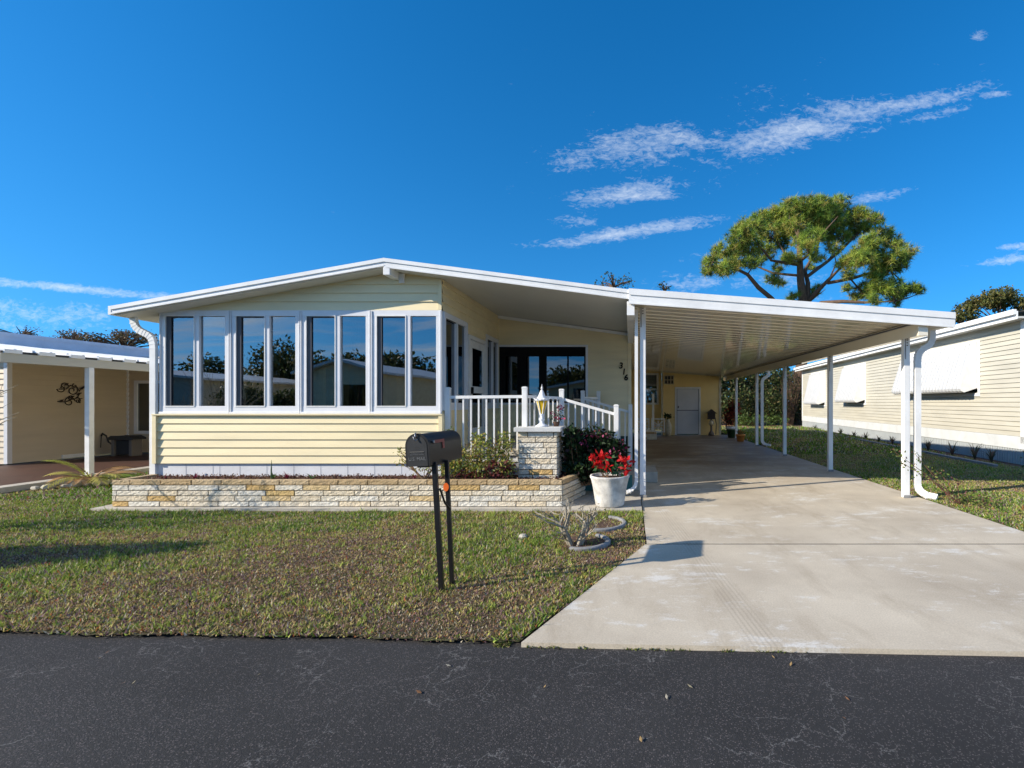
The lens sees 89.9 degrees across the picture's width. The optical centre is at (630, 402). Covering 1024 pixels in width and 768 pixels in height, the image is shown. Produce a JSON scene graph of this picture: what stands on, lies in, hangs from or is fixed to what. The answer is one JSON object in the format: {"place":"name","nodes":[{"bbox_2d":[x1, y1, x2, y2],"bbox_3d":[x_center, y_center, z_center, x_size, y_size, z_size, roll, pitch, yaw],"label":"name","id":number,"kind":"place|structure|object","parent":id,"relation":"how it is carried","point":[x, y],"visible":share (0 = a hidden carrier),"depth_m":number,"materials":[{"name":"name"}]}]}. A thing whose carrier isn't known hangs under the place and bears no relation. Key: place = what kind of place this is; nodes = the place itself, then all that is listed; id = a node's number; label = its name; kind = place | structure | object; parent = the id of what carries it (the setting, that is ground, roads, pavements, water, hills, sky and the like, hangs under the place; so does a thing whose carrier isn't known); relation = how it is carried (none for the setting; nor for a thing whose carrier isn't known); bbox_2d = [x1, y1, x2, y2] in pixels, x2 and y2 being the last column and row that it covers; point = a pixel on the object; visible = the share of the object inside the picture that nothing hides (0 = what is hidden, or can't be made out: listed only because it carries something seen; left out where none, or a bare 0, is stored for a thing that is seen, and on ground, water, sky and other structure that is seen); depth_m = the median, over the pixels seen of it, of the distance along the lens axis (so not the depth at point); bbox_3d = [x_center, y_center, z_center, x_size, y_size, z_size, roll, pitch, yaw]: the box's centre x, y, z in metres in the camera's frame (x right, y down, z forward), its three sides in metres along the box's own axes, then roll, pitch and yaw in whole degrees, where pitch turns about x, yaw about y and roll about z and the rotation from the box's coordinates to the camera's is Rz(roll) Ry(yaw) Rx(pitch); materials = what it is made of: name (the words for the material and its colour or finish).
{"place":"outdoors","nodes":[
{"label":"outdoors","id":0,"kind":"place"},
{"bbox_2d":[0,453,148,485],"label":"patio","id":1,"kind":"structure","parent":0,"point":[23,473],"depth_m":10.57,"materials":[{"name":"brown concrete"}]},
{"bbox_2d":[0,332,158,474],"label":"tan house","id":2,"kind":"structure","parent":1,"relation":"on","point":[113,379],"depth_m":11.68,"materials":[{"name":"beige"}]},
{"bbox_2d":[56,383,84,404],"bbox_3d":[-13.664,-0.207,12.212,0.025,0.552,0.654,0,0,0],"label":"scroll wall art","id":3,"kind":"object","parent":2,"relation":"attached to","point":[71,397],"visible":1,"depth_m":12.19,"materials":[{"name":"brown metal"}]},
{"bbox_2d":[61,453,84,458],"bbox_3d":[-13.662,1.305,12.275,0.045,0.090,0.550,0,0,0],"label":"wall outlet","id":4,"kind":"object","parent":2,"relation":"attached to","point":[73,455],"depth_m":12.22,"materials":[{"name":"white paint"}]},
{"bbox_2d":[134,380,158,433],"bbox_3d":[-12.825,0.125,13.595,1.350,1.450,0.050,0,0,0],"label":"window","id":5,"kind":"structure","parent":2,"relation":"in","point":[141,387],"depth_m":13.60,"materials":[{"name":"white plastic"}]},
{"bbox_2d":[100,433,145,455],"bbox_3d":[-13.168,1.076,12.890,0.993,0.597,0.360,0,0,0],"label":"storage bench","id":6,"kind":"object","parent":1,"relation":"on","point":[130,445],"visible":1,"depth_m":12.81,"materials":[{"name":"black plastic"}]},
{"bbox_2d":[0,478,644,641],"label":"lawn front","id":7,"kind":"structure","parent":0,"point":[325,634],"depth_m":3.71,"materials":[{"name":"green plant"}]},
{"bbox_2d":[0,384,19,423],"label":"crape myrtle","id":8,"kind":"object","parent":7,"relation":"on","point":[7,404],"visible":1,"depth_m":5.50,"materials":[{"name":"plant"}]},
{"bbox_2d":[30,486,39,489],"bbox_3d":[-9.951,1.426,8.353,0.140,0.068,0.113,0,0,0],"label":"pale stone","id":9,"kind":"object","parent":7,"relation":"on","point":[34,487],"visible":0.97,"depth_m":8.31,"materials":[{"name":"white stone"}]},
{"bbox_2d":[40,484,56,488],"bbox_3d":[-9.823,1.417,8.429,0.137,0.086,0.187,0,0,14],"label":"pale stone","id":10,"kind":"object","parent":7,"relation":"on","point":[51,487],"visible":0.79,"depth_m":8.38,"materials":[{"name":"white stone"}]},
{"bbox_2d":[0,471,148,511],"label":"side grass","id":11,"kind":"structure","parent":7,"relation":"on","point":[96,490],"depth_m":7.78,"materials":[{"name":"green plant"}]},
{"bbox_2d":[67,482,82,486],"bbox_3d":[-9.574,1.414,8.633,0.164,0.091,0.194,0,0,0],"label":"pale stone","id":12,"kind":"object","parent":7,"relation":"on","point":[79,484],"visible":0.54,"depth_m":8.57,"materials":[{"name":"grey stone"}]},
{"bbox_2d":[41,459,146,488],"bbox_3d":[-9.446,1.200,8.725,1.275,0.525,1.372,0,0,0],"label":"young palm","id":13,"kind":"object","parent":7,"relation":"on","point":[82,476],"visible":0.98,"depth_m":8.63,"materials":[{"name":"green plant"}]},
{"bbox_2d":[0,497,645,642],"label":"lawn grass","id":14,"kind":"structure","parent":7,"relation":"on","point":[40,528],"depth_m":4.42,"materials":[{"name":"green plant"}]},
{"bbox_2d":[90,472,594,510],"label":"planter wall","id":15,"kind":"structure","parent":7,"relation":"on","point":[295,492],"depth_m":6.80,"materials":[{"name":"stone"}]},
{"bbox_2d":[270,460,276,478],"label":"spike plant","id":16,"kind":"object","parent":15,"relation":"in","point":[272,476],"visible":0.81,"depth_m":7.04,"materials":[{"name":"green plant"}]},
{"bbox_2d":[393,447,431,478],"bbox_3d":[-3.026,0.862,7.063,0.707,0.487,0.178,0,0,-4],"label":"shrub branch","id":17,"kind":"object","parent":15,"relation":"on","point":[428,473],"visible":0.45,"depth_m":7.04,"materials":[{"name":"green plant"}]},
{"bbox_2d":[438,426,518,478],"bbox_3d":[-2.189,0.734,7.143,1.181,0.784,0.512,0,0,0],"label":"garden shrub","id":18,"kind":"object","parent":15,"relation":"on","point":[489,464],"visible":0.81,"depth_m":7.08,"materials":[{"name":"green plant"}]},
{"bbox_2d":[514,426,565,478],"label":"stone pillar","id":19,"kind":"structure","parent":15,"relation":"on","point":[539,451],"depth_m":7.19,"materials":[{"name":"stone"}]},
{"bbox_2d":[534,386,549,426],"bbox_3d":[-1.315,0.040,7.420,0.261,0.630,0.227,0,0,0],"label":"post lantern","id":20,"kind":"object","parent":19,"relation":"on","point":[541,400],"visible":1,"depth_m":7.38,"materials":[{"name":"metal"}]},
{"bbox_2d":[549,405,565,425],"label":"flowering plant","id":21,"kind":"object","parent":19,"relation":"on","point":[555,422],"visible":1,"depth_m":7.46,"materials":[{"name":"pink plant"}]},
{"bbox_2d":[561,423,630,485],"bbox_3d":[-0.528,0.777,7.563,1.126,0.961,0.584,0,0,-6],"label":"dark shrub","id":22,"kind":"object","parent":15,"relation":"in","point":[581,443],"visible":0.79,"depth_m":7.46,"materials":[{"name":"green plant"}]},
{"bbox_2d":[405,430,461,590],"bbox_3d":[-1.544,0.870,4.024,0.273,1.281,0.538,0,0,10],"label":"mailbox","id":23,"kind":"object","parent":7,"relation":"on","point":[433,450],"visible":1,"depth_m":3.86,"materials":[{"name":"metal"}]},
{"bbox_2d":[405,433,431,466],"bbox_3d":[-1.617,0.360,3.793,0.206,0.261,0.059,0,0,9],"label":"box door","id":24,"kind":"structure","parent":23,"relation":"in","point":[417,446],"depth_m":3.79,"materials":[{"name":"metal"}]},
{"bbox_2d":[519,533,527,538],"bbox_3d":[-1.150,1.427,5.350,0.092,0.045,0.092,0,0,-23],"label":"lawn stone","id":25,"kind":"object","parent":7,"relation":"on","point":[524,535],"visible":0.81,"depth_m":5.32,"materials":[{"name":"white stone"}]},
{"bbox_2d":[569,533,610,551],"bbox_3d":[-0.357,1.448,5.093,0.276,0.064,0.589,0,0,25],"label":"garden edging","id":26,"kind":"object","parent":7,"relation":"on","point":[606,543],"visible":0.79,"depth_m":4.95,"materials":[{"name":"concrete"}]},
{"bbox_2d":[559,518,621,547],"bbox_3d":[-0.423,1.441,5.578,0.535,0.006,1.345,0,0,8],"label":"mulch bed","id":27,"kind":"object","parent":7,"relation":"on","point":[599,525],"visible":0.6,"depth_m":5.34,"materials":[{"name":"soil"}]},
{"bbox_2d":[531,497,605,547],"bbox_3d":[-0.645,1.226,5.113,0.841,0.514,0.607,0,0,-20],"label":"bare shrub","id":28,"kind":"object","parent":27,"relation":"on","point":[567,538],"visible":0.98,"depth_m":5.04,"materials":[{"name":"grey plant"}]},
{"bbox_2d":[593,515,626,532],"bbox_3d":[-0.200,1.448,5.908,0.306,0.064,0.705,0,0,13],"label":"garden edging","id":29,"kind":"object","parent":7,"relation":"on","point":[619,527],"visible":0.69,"depth_m":5.70,"materials":[{"name":"concrete"}]},
{"bbox_2d":[0,429,726,636],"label":"ground","id":30,"kind":"structure","parent":0,"point":[633,454],"depth_m":14.24,"materials":[{"name":"brown soil"}]},
{"bbox_2d":[0,325,42,335],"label":"background tree","id":31,"kind":"object","parent":30,"relation":"on","point":[25,331],"visible":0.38,"depth_m":41.70,"materials":[{"name":"green plant"}]},
{"bbox_2d":[0,466,148,492],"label":"patio kerb","id":32,"kind":"structure","parent":30,"relation":"on","point":[16,487],"depth_m":8.54,"materials":[{"name":"concrete"}]},
{"bbox_2d":[49,328,119,344],"bbox_3d":[-44.525,-2.236,39.918,4.917,7.384,3.249,0,0,0],"label":"background tree","id":33,"kind":"object","parent":30,"relation":"on","point":[73,336],"visible":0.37,"depth_m":39.68,"materials":[{"name":"green plant"}]},
{"bbox_2d":[75,329,158,346],"bbox_3d":[-38.378,-2.117,38.016,5.247,7.148,3.064,0,0,0],"label":"background tree","id":34,"kind":"object","parent":30,"relation":"on","point":[121,337],"visible":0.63,"depth_m":37.42,"materials":[{"name":"green plant"}]},
{"bbox_2d":[108,258,660,476],"bbox_3d":[-3.020,-0.305,14.884,8.840,3.510,15.571,0,0,0],"label":"mobile home","id":35,"kind":"object","parent":30,"relation":"on","point":[353,369],"visible":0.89,"depth_m":7.43,"materials":[{"name":"beige"}]},
{"bbox_2d":[158,310,229,413],"bbox_3d":[-6.467,-0.602,7.440,1.042,1.537,0.100,0,0,0],"label":"window","id":36,"kind":"structure","parent":35,"relation":"in","point":[194,345],"depth_m":7.45,"materials":[{"name":"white glass"}]},
{"bbox_2d":[229,310,300,413],"bbox_3d":[-5.421,-0.602,7.440,1.042,1.537,0.100,0,0,0],"label":"window","id":37,"kind":"structure","parent":35,"relation":"in","point":[265,344],"depth_m":7.45,"materials":[{"name":"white glass"}]},
{"bbox_2d":[300,310,370,413],"bbox_3d":[-4.376,-0.602,7.440,1.042,1.537,0.100,0,0,0],"label":"window","id":38,"kind":"structure","parent":35,"relation":"in","point":[335,345],"depth_m":7.45,"materials":[{"name":"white glass"}]},
{"bbox_2d":[370,310,440,413],"bbox_3d":[-3.330,-0.602,7.440,1.042,1.537,0.100,0,0,0],"label":"window","id":39,"kind":"structure","parent":35,"relation":"in","point":[406,344],"depth_m":7.45,"materials":[{"name":"white plastic"}]},
{"bbox_2d":[443,311,468,410],"bbox_3d":[-2.820,-0.625,8.005,0.100,1.490,1.090,0,0,0],"label":"window","id":40,"kind":"structure","parent":35,"relation":"in","point":[455,330],"depth_m":8.02,"materials":[{"name":"white plastic"}]},
{"bbox_2d":[467,334,485,442],"bbox_3d":[-2.790,-0.245,9.130,0.080,1.870,1.020,0,0,0],"label":"storm door","id":41,"kind":"structure","parent":35,"relation":"in","point":[476,346],"depth_m":9.09,"materials":[{"name":"white paint"}]},
{"bbox_2d":[485,334,499,408],"bbox_3d":[-2.820,-0.605,10.135,0.100,1.450,0.930,0,0,0],"label":"window","id":42,"kind":"structure","parent":35,"relation":"in","point":[492,344],"depth_m":10.13,"materials":[{"name":"white glass"}]},
{"bbox_2d":[499,345,587,404],"bbox_3d":[-1.845,-0.589,10.610,1.890,1.267,0.080,0,0,0],"label":"black window","id":43,"kind":"structure","parent":35,"relation":"in","point":[553,368],"depth_m":10.60,"materials":[{"name":"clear glass"}]},
{"bbox_2d":[646,373,658,404],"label":"window","id":44,"kind":"structure","parent":35,"relation":"in","point":[652,379],"depth_m":22.55,"materials":[{"name":"white paint"}]},
{"bbox_2d":[661,367,791,414],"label":"woods","id":45,"kind":"object","parent":30,"relation":"on","point":[741,382],"depth_m":57.17,"materials":[{"name":"green plant"}]},
{"bbox_2d":[0,630,1023,767],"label":"road","id":46,"kind":"structure","parent":0,"point":[181,701],"depth_m":2.43,"materials":[{"name":"grey asphalt"}]},
{"bbox_2d":[106,652,848,741],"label":"fallen leaves","id":47,"kind":"object","parent":46,"relation":"on","point":[640,738],"visible":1,"depth_m":2.54,"materials":[{"name":"brown plant"}]},
{"bbox_2d":[493,641,806,652],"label":"edge weeds","id":48,"kind":"object","parent":46,"relation":"on","point":[502,644],"visible":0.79,"depth_m":3.00,"materials":[{"name":"green plant"}]},
{"bbox_2d":[0,0,1023,396],"label":"sky","id":49,"kind":"structure","parent":0,"point":[149,149],"materials":[{"name":"blue"}]},
{"bbox_2d":[561,491,641,511],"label":"walkway","id":50,"kind":"structure","parent":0,"point":[633,499],"depth_m":6.93,"materials":[{"name":"concrete"}]},
{"bbox_2d":[590,472,629,507],"bbox_3d":[-0.285,1.216,6.930,0.546,0.423,0.558,0,0,0],"label":"planter pot","id":51,"kind":"object","parent":50,"relation":"on","point":[610,492],"visible":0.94,"depth_m":6.74,"materials":[{"name":"ceramic"}]},
{"bbox_2d":[589,449,635,477],"bbox_3d":[-0.255,0.847,6.967,0.676,0.418,0.430,0,0,0],"label":"poinsettia","id":52,"kind":"object","parent":51,"relation":"on","point":[604,469],"visible":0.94,"depth_m":6.89,"materials":[{"name":"red plant"}]},
{"bbox_2d":[521,435,1023,656],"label":"driveway","id":53,"kind":"structure","parent":0,"point":[748,546],"depth_m":4.29,"materials":[{"name":"concrete"}]},
{"bbox_2d":[449,436,657,490],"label":"porch deck","id":54,"kind":"structure","parent":53,"relation":"on","point":[651,474],"depth_m":8.09,"materials":[{"name":"concrete"}]},
{"bbox_2d":[444,387,618,471],"bbox_3d":[-1.476,0.480,7.709,2.642,1.440,0.439,0,0,-17],"label":"porch railing","id":55,"kind":"object","parent":54,"relation":"on","point":[524,396],"visible":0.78,"depth_m":7.49,"materials":[{"name":"white paint"}]},
{"bbox_2d":[580,390,632,464],"bbox_3d":[-0.470,0.495,10.050,1.024,1.470,0.584,0,0,0],"label":"porch railing","id":56,"kind":"object","parent":54,"relation":"on","point":[587,401],"visible":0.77,"depth_m":9.81,"materials":[{"name":"white paint"}]},
{"bbox_2d":[634,394,664,439],"bbox_3d":[0.796,0.545,20.194,1.248,1.790,1.613,0,0,0],"label":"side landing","id":57,"kind":"object","parent":53,"relation":"on","point":[651,434],"visible":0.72,"depth_m":19.50,"materials":[{"name":"concrete"}]},
{"bbox_2d":[664,412,671,435],"bbox_3d":[1.652,0.929,21.696,0.505,1.034,0.403,0,0,0],"label":"tall urn","id":58,"kind":"object","parent":53,"relation":"on","point":[668,428],"visible":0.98,"depth_m":21.58,"materials":[{"name":"beige ceramic"}]},
{"bbox_2d":[661,371,720,434],"bbox_3d":[2.715,0.025,23.570,2.630,2.850,2.860,0,0,0],"label":"storage room","id":59,"kind":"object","parent":53,"relation":"on","point":[689,401],"visible":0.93,"depth_m":22.19,"materials":[{"name":"yellow paint"}]},
{"bbox_2d":[706,409,716,435],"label":"bird house","id":60,"kind":"structure","parent":53,"relation":"on","point":[710,413],"depth_m":21.80,"materials":[{"name":"brown metal"}]},
{"bbox_2d":[726,429,734,437],"bbox_3d":[4.173,1.268,20.600,0.416,0.356,0.416,0,0,0],"label":"flower pot","id":61,"kind":"object","parent":53,"relation":"on","point":[730,433],"visible":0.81,"depth_m":20.45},
{"bbox_2d":[721,399,743,426],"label":"potted plant","id":62,"kind":"object","parent":61,"relation":"in","point":[729,417],"visible":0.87,"depth_m":20.50,"materials":[{"name":"green plant"}]},
{"bbox_2d":[736,434,744,441],"bbox_3d":[4.101,1.313,18.600,0.354,0.266,0.354,0,0,0],"label":"flower pot","id":63,"kind":"object","parent":53,"relation":"on","point":[740,437],"visible":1,"depth_m":18.47,"materials":[{"name":"ceramic"}]},
{"bbox_2d":[626,288,955,499],"bbox_3d":[2.292,-0.076,15.039,4.735,3.088,15.923,0,0,0],"label":"carport","id":64,"kind":"object","parent":53,"relation":"on","point":[726,337],"visible":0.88,"depth_m":8.34,"materials":[{"name":"white metal"}]},
{"bbox_2d":[632,415,1023,531],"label":"lawn side","id":65,"kind":"structure","parent":0,"point":[936,489],"depth_m":8.18,"materials":[{"name":"green plant"}]},
{"bbox_2d":[594,271,635,287],"bbox_3d":[-1.185,-3.616,34.157,2.336,10.139,3.156,0,0,-23],"label":"background tree","id":66,"kind":"object","parent":65,"relation":"on","point":[612,282],"visible":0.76,"depth_m":33.71,"materials":[{"name":"green plant"}]},
{"bbox_2d":[657,281,670,290],"bbox_3d":[2.363,-3.336,33.671,0.831,9.581,1.731,0,0,35],"label":"background tree","id":67,"kind":"object","parent":65,"relation":"on","point":[664,288],"visible":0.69,"depth_m":33.59,"materials":[{"name":"green plant"}]},
{"bbox_2d":[721,367,801,425],"bbox_3d":[6.966,-0.420,32.323,9.653,5.158,4.284,0,0,0],"label":"hedge","id":68,"kind":"object","parent":65,"relation":"on","point":[772,398],"visible":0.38,"depth_m":31.72,"materials":[{"name":"green plant"}]},
{"bbox_2d":[734,412,789,425],"bbox_3d":[7.980,1.053,30.378,3.466,1.026,1.102,0,0,-4],"label":"ground fern","id":69,"kind":"object","parent":65,"relation":"on","point":[774,420],"visible":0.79,"depth_m":30.29,"materials":[{"name":"green plant"}]},
{"bbox_2d":[722,425,801,426],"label":"leaf litter","id":70,"kind":"object","parent":65,"relation":"on","point":[764,426],"visible":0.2,"depth_m":31.47,"materials":[{"name":"brown plant"}]},
{"bbox_2d":[777,368,801,425],"bbox_3d":[10.057,-0.543,31.391,2.276,4.158,1.221,0,0,-25],"label":"vine thicket","id":71,"kind":"object","parent":65,"relation":"on","point":[790,422],"visible":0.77,"depth_m":31.27,"materials":[{"name":"green plant"}]},
{"bbox_2d":[699,191,928,424],"bbox_3d":[12.074,-6.582,32.627,15.986,16.092,9.926,0,0,0],"label":"pine tree","id":72,"kind":"object","parent":65,"relation":"on","point":[804,219],"visible":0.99,"depth_m":31.38,"materials":[{"name":"green plant"}]},
{"bbox_2d":[721,425,946,453],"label":"grass","id":73,"kind":"structure","parent":65,"relation":"on","point":[804,440],"depth_m":17.89,"materials":[{"name":"green plant"}]},
{"bbox_2d":[814,430,997,466],"bbox_3d":[8.838,1.433,19.828,0.100,0.075,17.181,0,0,4],"label":"brick edging","id":74,"kind":"object","parent":65,"relation":"on","point":[965,459],"visible":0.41,"depth_m":13.04,"materials":[{"name":"concrete"}]},
{"bbox_2d":[789,453,1023,530],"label":"driveway grass","id":75,"kind":"structure","parent":65,"relation":"on","point":[885,465],"depth_m":9.71,"materials":[{"name":"green plant"}]},
{"bbox_2d":[794,309,1023,464],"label":"ivory house","id":76,"kind":"structure","parent":65,"relation":"on","point":[995,409],"depth_m":14.12,"materials":[{"name":"beige plastic"}]},
{"bbox_2d":[803,371,825,405],"bbox_3d":[9.935,-0.730,27.067,0.483,1.860,2.506,0,0,4],"label":"clamshell awning","id":77,"kind":"object","parent":76,"relation":"attached to","point":[815,393],"visible":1,"depth_m":26.42,"materials":[{"name":"white paint"}]},
{"bbox_2d":[811,371,825,405],"bbox_3d":[10.158,-0.730,27.052,0.038,1.860,2.506,0,0,4],"label":"window frame","id":78,"kind":"structure","parent":76,"relation":"in","point":[820,371],"depth_m":25.84,"materials":[{"name":"white plastic"}]},
{"bbox_2d":[835,362,865,404],"bbox_3d":[9.577,-0.780,21.867,0.483,1.760,2.506,0,0,4],"label":"clamshell awning","id":79,"kind":"object","parent":76,"relation":"attached to","point":[851,389],"visible":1,"depth_m":21.35,"materials":[{"name":"white paint"}]},
{"bbox_2d":[844,362,865,404],"bbox_3d":[9.799,-0.780,21.852,0.038,1.760,2.506,0,0,4],"label":"window frame","id":80,"kind":"structure","parent":76,"relation":"in","point":[864,362],"depth_m":21.06,"materials":[{"name":"white plastic"}]},
{"bbox_2d":[892,340,979,397],"bbox_3d":[9.120,-0.915,15.242,0.483,1.490,4.160,0,0,4],"label":"clamshell awning","id":81,"kind":"object","parent":76,"relation":"attached to","point":[946,371],"visible":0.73,"depth_m":14.10,"materials":[{"name":"white paint"}]},
{"bbox_2d":[910,340,979,397],"bbox_3d":[9.342,-0.915,15.227,0.038,1.490,4.160,0,0,4],"label":"window frame","id":82,"kind":"structure","parent":76,"relation":"in","point":[966,394],"depth_m":13.97,"materials":[{"name":"white plastic"}]},
{"bbox_2d":[836,432,1023,467],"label":"mulch strip","id":83,"kind":"object","parent":65,"relation":"on","point":[994,461],"depth_m":12.94,"materials":[{"name":"soil"}]},
{"bbox_2d":[923,439,932,449],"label":"spiky plant","id":84,"kind":"object","parent":83,"relation":"on","point":[928,443],"visible":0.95,"depth_m":14.96,"materials":[{"name":"green plant"}]},
{"bbox_2d":[944,440,958,453],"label":"spiky plant","id":85,"kind":"object","parent":83,"relation":"on","point":[952,451],"visible":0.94,"depth_m":13.71,"materials":[{"name":"green plant"}]},
{"bbox_2d":[968,444,983,458],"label":"spiky plant","id":86,"kind":"object","parent":83,"relation":"on","point":[974,452],"visible":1,"depth_m":12.72,"materials":[{"name":"green plant"}]},
{"bbox_2d":[982,448,996,461],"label":"spiky plant","id":87,"kind":"object","parent":83,"relation":"on","point":[991,455],"visible":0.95,"depth_m":12.06,"materials":[{"name":"green plant"}]},
{"bbox_2d":[890,449,1002,507],"bbox_3d":[4.457,1.066,7.085,1.567,0.848,0.690,0,0,0],"label":"weedy shrub","id":88,"kind":"object","parent":65,"relation":"on","point":[964,498],"visible":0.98,"depth_m":7.11,"materials":[{"name":"green plant"}]},
{"bbox_2d":[955,316,979,323],"bbox_3d":[24.124,-2.601,36.152,2.077,8.113,1.976,0,0,-34],"label":"background tree","id":89,"kind":"object","parent":65,"relation":"on","point":[958,321],"visible":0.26,"depth_m":36.01,"materials":[{"name":"green plant"}]},
{"bbox_2d":[950,285,1023,322],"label":"background tree","id":90,"kind":"object","parent":65,"relation":"on","point":[999,300],"visible":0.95,"depth_m":33.90,"materials":[{"name":"green plant"}]}
]}

